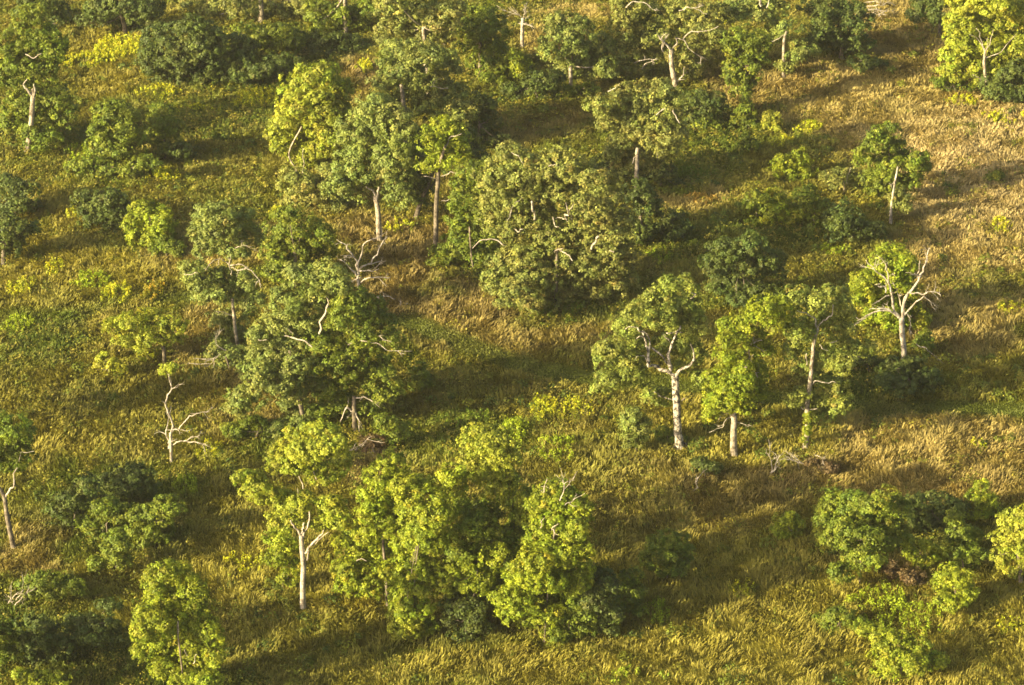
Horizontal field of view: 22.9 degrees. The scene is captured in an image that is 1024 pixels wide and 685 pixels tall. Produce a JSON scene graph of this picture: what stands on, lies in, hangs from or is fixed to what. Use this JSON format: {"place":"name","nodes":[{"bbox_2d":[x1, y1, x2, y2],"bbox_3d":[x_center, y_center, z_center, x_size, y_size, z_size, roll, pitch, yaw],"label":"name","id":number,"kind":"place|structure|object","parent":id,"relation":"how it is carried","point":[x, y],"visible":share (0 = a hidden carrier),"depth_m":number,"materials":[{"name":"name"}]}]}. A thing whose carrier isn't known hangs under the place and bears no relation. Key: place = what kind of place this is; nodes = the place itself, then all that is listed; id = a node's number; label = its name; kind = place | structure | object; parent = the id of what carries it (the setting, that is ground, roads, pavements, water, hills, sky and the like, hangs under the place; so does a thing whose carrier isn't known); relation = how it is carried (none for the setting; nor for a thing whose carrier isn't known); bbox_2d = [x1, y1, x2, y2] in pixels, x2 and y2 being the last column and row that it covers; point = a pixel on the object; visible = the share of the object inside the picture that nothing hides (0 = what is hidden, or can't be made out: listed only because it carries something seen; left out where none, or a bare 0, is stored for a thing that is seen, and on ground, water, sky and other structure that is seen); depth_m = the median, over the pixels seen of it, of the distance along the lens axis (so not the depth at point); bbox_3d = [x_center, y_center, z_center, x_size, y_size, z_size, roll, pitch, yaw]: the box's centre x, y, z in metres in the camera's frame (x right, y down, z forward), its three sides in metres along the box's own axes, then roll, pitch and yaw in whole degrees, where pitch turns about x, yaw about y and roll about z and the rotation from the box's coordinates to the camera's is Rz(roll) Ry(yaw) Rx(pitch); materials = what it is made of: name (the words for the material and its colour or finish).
{"place":"outdoors","nodes":[
{"label":"outdoors","id":0,"kind":"place"},
{"bbox_2d":[0,0,1023,684],"bbox_3d":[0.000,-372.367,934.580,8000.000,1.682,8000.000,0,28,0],"label":"ground","id":1,"kind":"structure","parent":0,"point":[746,644],"depth_m":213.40,"materials":[{"name":"green plant"}]},
{"bbox_2d":[0,615,26,668],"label":"shrub","id":2,"kind":"object","parent":1,"relation":"on","point":[8,650],"visible":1,"depth_m":187.28,"materials":[{"name":"green plant"}]},
{"bbox_2d":[0,408,41,548],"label":"oak tree","id":3,"kind":"object","parent":1,"relation":"on","point":[15,437],"visible":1,"depth_m":200.42,"materials":[{"name":"green plant"}]},
{"bbox_2d":[0,170,43,215],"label":"shrub","id":4,"kind":"object","parent":1,"relation":"on","point":[17,189],"visible":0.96,"depth_m":256.90,"materials":[{"name":"green plant"}]},
{"bbox_2d":[0,208,43,264],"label":"oak tree","id":5,"kind":"object","parent":1,"relation":"on","point":[10,232],"visible":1,"depth_m":247.33,"materials":[{"name":"green plant"}]},
{"bbox_2d":[9,666,71,684],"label":"shrub","id":6,"kind":"object","parent":1,"relation":"on","point":[44,678],"visible":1,"depth_m":184.52,"materials":[{"name":"green plant"}]},
{"bbox_2d":[0,0,82,151],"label":"oak tree","id":7,"kind":"object","parent":1,"relation":"on","point":[16,59],"visible":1,"depth_m":269.99,"materials":[{"name":"green plant"}]},
{"bbox_2d":[13,610,80,668],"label":"shrub","id":8,"kind":"object","parent":1,"relation":"on","point":[41,631],"visible":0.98,"depth_m":187.98,"materials":[{"name":"green plant"}]},
{"bbox_2d":[13,568,87,601],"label":"shrub","id":9,"kind":"object","parent":1,"relation":"on","point":[44,582],"visible":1,"depth_m":195.95,"materials":[{"name":"green plant"}]},
{"bbox_2d":[43,471,107,529],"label":"shrub","id":10,"kind":"object","parent":1,"relation":"on","point":[70,504],"visible":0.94,"depth_m":204.33,"materials":[{"name":"green plant"}]},
{"bbox_2d":[64,596,127,647],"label":"shrub","id":11,"kind":"object","parent":1,"relation":"on","point":[85,626],"visible":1,"depth_m":189.48,"materials":[{"name":"green plant"}]},
{"bbox_2d":[69,186,133,232],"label":"shrub","id":12,"kind":"object","parent":1,"relation":"on","point":[110,204],"visible":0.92,"depth_m":254.53,"materials":[{"name":"green plant"}]},
{"bbox_2d":[73,494,136,547],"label":"shrub","id":13,"kind":"object","parent":1,"relation":"on","point":[105,508],"visible":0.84,"depth_m":203.93,"materials":[{"name":"green plant"}]},
{"bbox_2d":[85,526,134,574],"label":"shrub","id":14,"kind":"object","parent":1,"relation":"on","point":[117,538],"visible":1,"depth_m":199.64,"materials":[{"name":"green plant"}]},
{"bbox_2d":[63,153,163,181],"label":"shrub","id":15,"kind":"object","parent":1,"relation":"on","point":[109,168],"visible":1,"depth_m":266.41,"materials":[{"name":"green plant"}]},
{"bbox_2d":[83,96,150,163],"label":"shrub","id":16,"kind":"object","parent":1,"relation":"on","point":[115,138],"visible":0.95,"depth_m":265.87,"materials":[{"name":"green plant"}]},
{"bbox_2d":[93,31,142,60],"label":"weed patch","id":17,"kind":"object","parent":1,"relation":"on","point":[104,45],"visible":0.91,"depth_m":298.90,"materials":[{"name":"yellow plant"}]},
{"bbox_2d":[73,0,166,34],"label":"shrub","id":18,"kind":"object","parent":1,"relation":"on","point":[125,13],"visible":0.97,"depth_m":301.71,"materials":[{"name":"green plant"}]},
{"bbox_2d":[89,460,163,504],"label":"shrub","id":19,"kind":"object","parent":1,"relation":"on","point":[132,477],"visible":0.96,"depth_m":206.90,"materials":[{"name":"green plant"}]},
{"bbox_2d":[100,307,189,362],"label":"shrub","id":20,"kind":"object","parent":1,"relation":"on","point":[145,338],"visible":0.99,"depth_m":227.58,"materials":[{"name":"green plant"}]},
{"bbox_2d":[119,198,179,246],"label":"shrub","id":21,"kind":"object","parent":1,"relation":"on","point":[162,221],"visible":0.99,"depth_m":250.50,"materials":[{"name":"green plant"}]},
{"bbox_2d":[123,492,187,549],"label":"shrub","id":22,"kind":"object","parent":1,"relation":"on","point":[154,530],"visible":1,"depth_m":202.55,"materials":[{"name":"green plant"}]},
{"bbox_2d":[131,20,192,82],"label":"shrub","id":23,"kind":"object","parent":1,"relation":"on","point":[152,60],"visible":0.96,"depth_m":288.55,"materials":[{"name":"green plant"}]},
{"bbox_2d":[142,100,185,158],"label":"shrub","id":24,"kind":"object","parent":1,"relation":"on","point":[160,127],"visible":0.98,"depth_m":270.40,"materials":[{"name":"green plant"}]},
{"bbox_2d":[128,557,226,684],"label":"young tree","id":25,"kind":"object","parent":1,"relation":"on","point":[168,586],"visible":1,"depth_m":181.83,"materials":[{"name":"green plant"}]},
{"bbox_2d":[164,12,229,86],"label":"shrub","id":26,"kind":"object","parent":1,"relation":"on","point":[199,39],"visible":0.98,"depth_m":287.23,"materials":[{"name":"green plant"}]},
{"bbox_2d":[191,329,248,371],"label":"shrub","id":27,"kind":"object","parent":1,"relation":"on","point":[231,356],"visible":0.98,"depth_m":228.96,"materials":[{"name":"green plant"}]},
{"bbox_2d":[175,198,267,348],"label":"oak tree","id":28,"kind":"object","parent":1,"relation":"on","point":[228,222],"visible":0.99,"depth_m":229.05,"materials":[{"name":"green plant"}]},
{"bbox_2d":[214,31,262,84],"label":"shrub","id":29,"kind":"object","parent":1,"relation":"on","point":[247,49],"visible":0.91,"depth_m":289.17,"materials":[{"name":"green plant"}]},
{"bbox_2d":[177,0,314,21],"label":"oak tree","id":30,"kind":"object","parent":1,"relation":"on","point":[236,8],"visible":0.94,"depth_m":307.19,"materials":[{"name":"green plant"}]},
{"bbox_2d":[219,414,287,442],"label":"shrub","id":31,"kind":"object","parent":1,"relation":"on","point":[232,429],"visible":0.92,"depth_m":218.49,"materials":[{"name":"green plant"}]},
{"bbox_2d":[209,52,304,82],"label":"shrub","id":32,"kind":"object","parent":1,"relation":"on","point":[277,66],"visible":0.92,"depth_m":288.61,"materials":[{"name":"green plant"}]},
{"bbox_2d":[230,18,306,54],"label":"shrub","id":33,"kind":"object","parent":1,"relation":"on","point":[279,35],"visible":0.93,"depth_m":295.56,"materials":[{"name":"green plant"}]},
{"bbox_2d":[259,525,306,587],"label":"shrub","id":34,"kind":"object","parent":1,"relation":"on","point":[282,555],"visible":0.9,"depth_m":196.94,"materials":[{"name":"green plant"}]},
{"bbox_2d":[219,256,353,441],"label":"oak tree","id":35,"kind":"object","parent":1,"relation":"on","point":[275,349],"visible":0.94,"depth_m":215.69,"materials":[{"name":"green plant"}]},
{"bbox_2d":[229,418,354,608],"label":"young tree","id":36,"kind":"object","parent":1,"relation":"on","point":[307,440],"visible":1,"depth_m":191.19,"materials":[{"name":"green plant"}]},
{"bbox_2d":[256,203,340,286],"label":"oak tree","id":37,"kind":"object","parent":1,"relation":"on","point":[288,233],"visible":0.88,"depth_m":242.27,"materials":[{"name":"green plant"}]},
{"bbox_2d":[262,59,356,171],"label":"young tree","id":38,"kind":"object","parent":1,"relation":"on","point":[307,106],"visible":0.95,"depth_m":263.04,"materials":[{"name":"green plant"}]},
{"bbox_2d":[273,161,348,213],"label":"shrub","id":39,"kind":"object","parent":1,"relation":"on","point":[307,181],"visible":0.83,"depth_m":257.68,"materials":[{"name":"green plant"}]},
{"bbox_2d":[293,28,371,55],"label":"shrub","id":40,"kind":"object","parent":1,"relation":"on","point":[317,41],"visible":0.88,"depth_m":297.48,"materials":[{"name":"green plant"}]},
{"bbox_2d":[302,0,381,33],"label":"oak tree","id":41,"kind":"object","parent":1,"relation":"on","point":[345,15],"visible":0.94,"depth_m":301.12,"materials":[{"name":"green plant"}]},
{"bbox_2d":[300,284,407,431],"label":"oak tree","id":42,"kind":"object","parent":1,"relation":"on","point":[333,350],"visible":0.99,"depth_m":216.98,"materials":[{"name":"green plant"}]},
{"bbox_2d":[325,445,412,605],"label":"young tree","id":43,"kind":"object","parent":1,"relation":"on","point":[352,566],"visible":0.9,"depth_m":193.20,"materials":[{"name":"green plant"}]},
{"bbox_2d":[317,90,427,240],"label":"oak tree","id":44,"kind":"object","parent":1,"relation":"on","point":[356,177],"visible":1,"depth_m":249.46,"materials":[{"name":"green plant"}]},
{"bbox_2d":[373,410,411,444],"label":"shrub","id":45,"kind":"object","parent":1,"relation":"on","point":[391,431],"visible":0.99,"depth_m":216.26,"materials":[{"name":"green plant"}]},
{"bbox_2d":[371,0,467,93],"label":"oak tree","id":46,"kind":"object","parent":1,"relation":"on","point":[436,13],"visible":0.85,"depth_m":280.58,"materials":[{"name":"green plant"}]},
{"bbox_2d":[365,37,478,142],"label":"oak tree","id":47,"kind":"object","parent":1,"relation":"on","point":[399,66],"visible":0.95,"depth_m":269.46,"materials":[{"name":"green plant"}]},
{"bbox_2d":[377,461,469,641],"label":"young tree","id":48,"kind":"object","parent":1,"relation":"on","point":[420,541],"visible":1,"depth_m":188.10,"materials":[{"name":"green plant"}]},
{"bbox_2d":[412,113,474,251],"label":"young tree","id":49,"kind":"object","parent":1,"relation":"on","point":[449,139],"visible":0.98,"depth_m":246.02,"materials":[{"name":"green plant"}]},
{"bbox_2d":[397,123,491,219],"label":"oak tree","id":50,"kind":"object","parent":1,"relation":"on","point":[423,185],"visible":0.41,"depth_m":255.07,"materials":[{"name":"green plant"}]},
{"bbox_2d":[426,155,504,272],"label":"oak tree","id":51,"kind":"object","parent":1,"relation":"on","point":[470,242],"visible":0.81,"depth_m":246.48,"materials":[{"name":"green plant"}]},
{"bbox_2d":[437,592,496,643],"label":"shrub","id":52,"kind":"object","parent":1,"relation":"on","point":[473,624],"visible":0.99,"depth_m":191.08,"materials":[{"name":"green plant"}]},
{"bbox_2d":[429,540,515,610],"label":"young tree","id":53,"kind":"object","parent":1,"relation":"on","point":[472,572],"visible":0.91,"depth_m":190.07,"materials":[{"name":"green plant"}]},
{"bbox_2d":[448,0,513,75],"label":"oak tree","id":54,"kind":"object","parent":1,"relation":"on","point":[474,24],"visible":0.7,"depth_m":288.19,"materials":[{"name":"green plant"}]},
{"bbox_2d":[453,90,509,148],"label":"shrub","id":55,"kind":"object","parent":1,"relation":"on","point":[482,126],"visible":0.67,"depth_m":271.30,"materials":[{"name":"green plant"}]},
{"bbox_2d":[442,492,528,616],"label":"oak tree","id":56,"kind":"object","parent":1,"relation":"on","point":[477,523],"visible":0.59,"depth_m":189.51,"materials":[{"name":"green plant"}]},
{"bbox_2d":[474,39,511,84],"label":"shrub","id":57,"kind":"object","parent":1,"relation":"on","point":[493,72],"visible":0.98,"depth_m":287.52,"materials":[{"name":"green plant"}]},
{"bbox_2d":[455,421,532,591],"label":"young tree","id":58,"kind":"object","parent":1,"relation":"on","point":[496,470],"visible":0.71,"depth_m":188.55,"materials":[{"name":"green plant"}]},
{"bbox_2d":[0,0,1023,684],"bbox_3d":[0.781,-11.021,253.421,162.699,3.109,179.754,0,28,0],"label":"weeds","id":59,"kind":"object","parent":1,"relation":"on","point":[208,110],"visible":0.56,"depth_m":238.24,"materials":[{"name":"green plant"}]},
{"bbox_2d":[498,67,566,100],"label":"shrub","id":60,"kind":"object","parent":1,"relation":"on","point":[534,83],"visible":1,"depth_m":283.07,"materials":[{"name":"green plant"}]},
{"bbox_2d":[486,468,596,642],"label":"young tree","id":61,"kind":"object","parent":1,"relation":"on","point":[542,566],"visible":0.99,"depth_m":187.40,"materials":[{"name":"green plant"}]},
{"bbox_2d":[470,139,642,313],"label":"oak tree","id":62,"kind":"object","parent":1,"relation":"on","point":[537,181],"visible":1,"depth_m":236.49,"materials":[{"name":"green plant"}]},
{"bbox_2d":[538,595,598,644],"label":"shrub","id":63,"kind":"object","parent":1,"relation":"on","point":[568,625],"visible":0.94,"depth_m":190.51,"materials":[{"name":"green plant"}]},
{"bbox_2d":[534,8,621,85],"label":"oak tree","id":64,"kind":"object","parent":1,"relation":"on","point":[582,61],"visible":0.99,"depth_m":284.67,"materials":[{"name":"green plant"}]},
{"bbox_2d":[577,563,625,637],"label":"shrub","id":65,"kind":"object","parent":1,"relation":"on","point":[605,584],"visible":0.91,"depth_m":190.18,"materials":[{"name":"green plant"}]},
{"bbox_2d":[616,565,648,617],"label":"shrub","id":66,"kind":"object","parent":1,"relation":"on","point":[631,585],"visible":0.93,"depth_m":194.02,"materials":[{"name":"green plant"}]},
{"bbox_2d":[581,76,690,186],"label":"oak tree","id":67,"kind":"object","parent":1,"relation":"on","point":[653,105],"visible":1,"depth_m":260.77,"materials":[{"name":"green plant"}]},
{"bbox_2d":[618,404,654,452],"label":"shrub","id":68,"kind":"object","parent":1,"relation":"on","point":[631,420],"visible":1,"depth_m":214.93,"materials":[{"name":"green plant"}]},
{"bbox_2d":[617,174,663,245],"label":"oak tree","id":69,"kind":"object","parent":1,"relation":"on","point":[637,195],"visible":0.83,"depth_m":249.82,"materials":[{"name":"green plant"}]},
{"bbox_2d":[588,271,713,449],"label":"oak tree","id":70,"kind":"object","parent":1,"relation":"on","point":[669,310],"visible":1,"depth_m":213.22,"materials":[{"name":"green plant"}]},
{"bbox_2d":[637,528,696,578],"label":"shrub","id":71,"kind":"object","parent":1,"relation":"on","point":[667,550],"visible":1,"depth_m":197.75,"materials":[{"name":"green plant"}]},
{"bbox_2d":[606,0,734,86],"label":"oak tree","id":72,"kind":"object","parent":1,"relation":"on","point":[655,36],"visible":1,"depth_m":287.03,"materials":[{"name":"green plant"}]},
{"bbox_2d":[653,205,694,243],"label":"shrub","id":73,"kind":"object","parent":1,"relation":"on","point":[672,224],"visible":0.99,"depth_m":251.69,"materials":[{"name":"green plant"}]},
{"bbox_2d":[678,87,730,127],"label":"shrub","id":74,"kind":"object","parent":1,"relation":"on","point":[707,102],"visible":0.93,"depth_m":277.77,"materials":[{"name":"green plant"}]},
{"bbox_2d":[697,229,788,307],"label":"shrub","id":75,"kind":"object","parent":1,"relation":"on","point":[725,279],"visible":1,"depth_m":235.50,"materials":[{"name":"green plant"}]},
{"bbox_2d":[718,22,773,114],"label":"oak tree","id":76,"kind":"object","parent":1,"relation":"on","point":[751,50],"visible":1,"depth_m":279.21,"materials":[{"name":"green plant"}]},
{"bbox_2d":[699,290,798,455],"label":"oak tree","id":77,"kind":"object","parent":1,"relation":"on","point":[731,396],"visible":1,"depth_m":211.43,"materials":[{"name":"green plant"}]},
{"bbox_2d":[708,0,822,77],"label":"oak tree","id":78,"kind":"object","parent":1,"relation":"on","point":[742,10],"visible":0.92,"depth_m":289.74,"materials":[{"name":"green plant"}]},
{"bbox_2d":[761,187,807,225],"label":"shrub","id":79,"kind":"object","parent":1,"relation":"on","point":[780,208],"visible":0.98,"depth_m":253.44,"materials":[{"name":"green plant"}]},
{"bbox_2d":[766,145,818,182],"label":"shrub","id":80,"kind":"object","parent":1,"relation":"on","point":[803,170],"visible":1,"depth_m":265.52,"materials":[{"name":"green plant"}]},
{"bbox_2d":[789,182,831,231],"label":"shrub","id":81,"kind":"object","parent":1,"relation":"on","point":[814,203],"visible":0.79,"depth_m":252.26,"materials":[{"name":"green plant"}]},
{"bbox_2d":[774,282,880,448],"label":"oak tree","id":82,"kind":"object","parent":1,"relation":"on","point":[836,398],"visible":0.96,"depth_m":213.45,"materials":[{"name":"green plant"}]},
{"bbox_2d":[795,0,876,59],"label":"oak tree","id":83,"kind":"object","parent":1,"relation":"on","point":[826,19],"visible":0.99,"depth_m":293.24,"materials":[{"name":"green plant"}]},
{"bbox_2d":[811,604,874,637],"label":"shrub","id":84,"kind":"object","parent":1,"relation":"on","point":[831,616],"visible":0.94,"depth_m":192.26,"materials":[{"name":"green plant"}]},
{"bbox_2d":[820,198,887,243],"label":"shrub","id":85,"kind":"object","parent":1,"relation":"on","point":[840,223],"visible":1,"depth_m":249.73,"materials":[{"name":"green plant"}]},
{"bbox_2d":[813,483,912,586],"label":"shrub","id":86,"kind":"object","parent":1,"relation":"on","point":[850,523],"visible":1,"depth_m":195.53,"materials":[{"name":"green plant"}]},
{"bbox_2d":[847,241,933,333],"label":"tree","id":87,"kind":"object","parent":1,"relation":"on","point":[862,283],"visible":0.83,"depth_m":232.97,"materials":[{"name":"green plant"}]},
{"bbox_2d":[843,579,942,646],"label":"shrub","id":88,"kind":"object","parent":1,"relation":"on","point":[899,605],"visible":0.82,"depth_m":194.99,"materials":[{"name":"green plant"}]},
{"bbox_2d":[851,120,935,199],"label":"tree","id":89,"kind":"object","parent":1,"relation":"on","point":[875,180],"visible":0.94,"depth_m":257.93,"materials":[{"name":"green plant"}]},
{"bbox_2d":[851,247,942,362],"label":"dead tree","id":90,"kind":"object","parent":1,"relation":"on","point":[902,332],"visible":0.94,"depth_m":227.23,"materials":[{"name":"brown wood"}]},
{"bbox_2d":[855,622,950,682],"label":"shrub","id":91,"kind":"object","parent":1,"relation":"on","point":[914,660],"visible":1,"depth_m":186.17,"materials":[{"name":"green plant"}]},
{"bbox_2d":[871,353,944,398],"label":"shrub","id":92,"kind":"object","parent":1,"relation":"on","point":[906,378],"visible":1,"depth_m":224.26,"materials":[{"name":"green plant"}]},
{"bbox_2d":[900,533,945,569],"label":"shrub","id":93,"kind":"object","parent":1,"relation":"on","point":[910,551],"visible":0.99,"depth_m":199.77,"materials":[{"name":"green plant"}]},
{"bbox_2d":[903,0,947,35],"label":"oak tree","id":94,"kind":"object","parent":1,"relation":"on","point":[933,9],"visible":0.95,"depth_m":299.56,"materials":[{"name":"green plant"}]},
{"bbox_2d":[897,489,974,532],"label":"shrub","id":95,"kind":"object","parent":1,"relation":"on","point":[932,521],"visible":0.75,"depth_m":204.64,"materials":[{"name":"green plant"}]},
{"bbox_2d":[927,561,981,614],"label":"shrub","id":96,"kind":"object","parent":1,"relation":"on","point":[950,578],"visible":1,"depth_m":193.55,"materials":[{"name":"green plant"}]},
{"bbox_2d":[935,508,989,569],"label":"shrub","id":97,"kind":"object","parent":1,"relation":"on","point":[969,554],"visible":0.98,"depth_m":198.55,"materials":[{"name":"green plant"}]},
{"bbox_2d":[932,0,1023,88],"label":"young tree","id":98,"kind":"object","parent":1,"relation":"on","point":[990,40],"visible":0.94,"depth_m":283.84,"materials":[{"name":"green plant"}]},
{"bbox_2d":[963,478,1003,521],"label":"shrub","id":99,"kind":"object","parent":1,"relation":"on","point":[985,501],"visible":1,"depth_m":205.69,"materials":[{"name":"green plant"}]},
{"bbox_2d":[976,57,1023,104],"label":"shrub","id":100,"kind":"object","parent":1,"relation":"on","point":[999,87],"visible":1,"depth_m":282.83,"materials":[{"name":"green plant"}]},
{"bbox_2d":[985,503,1023,582],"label":"young tree","id":101,"kind":"object","parent":1,"relation":"on","point":[1013,524],"visible":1,"depth_m":196.80,"materials":[{"name":"green plant"}]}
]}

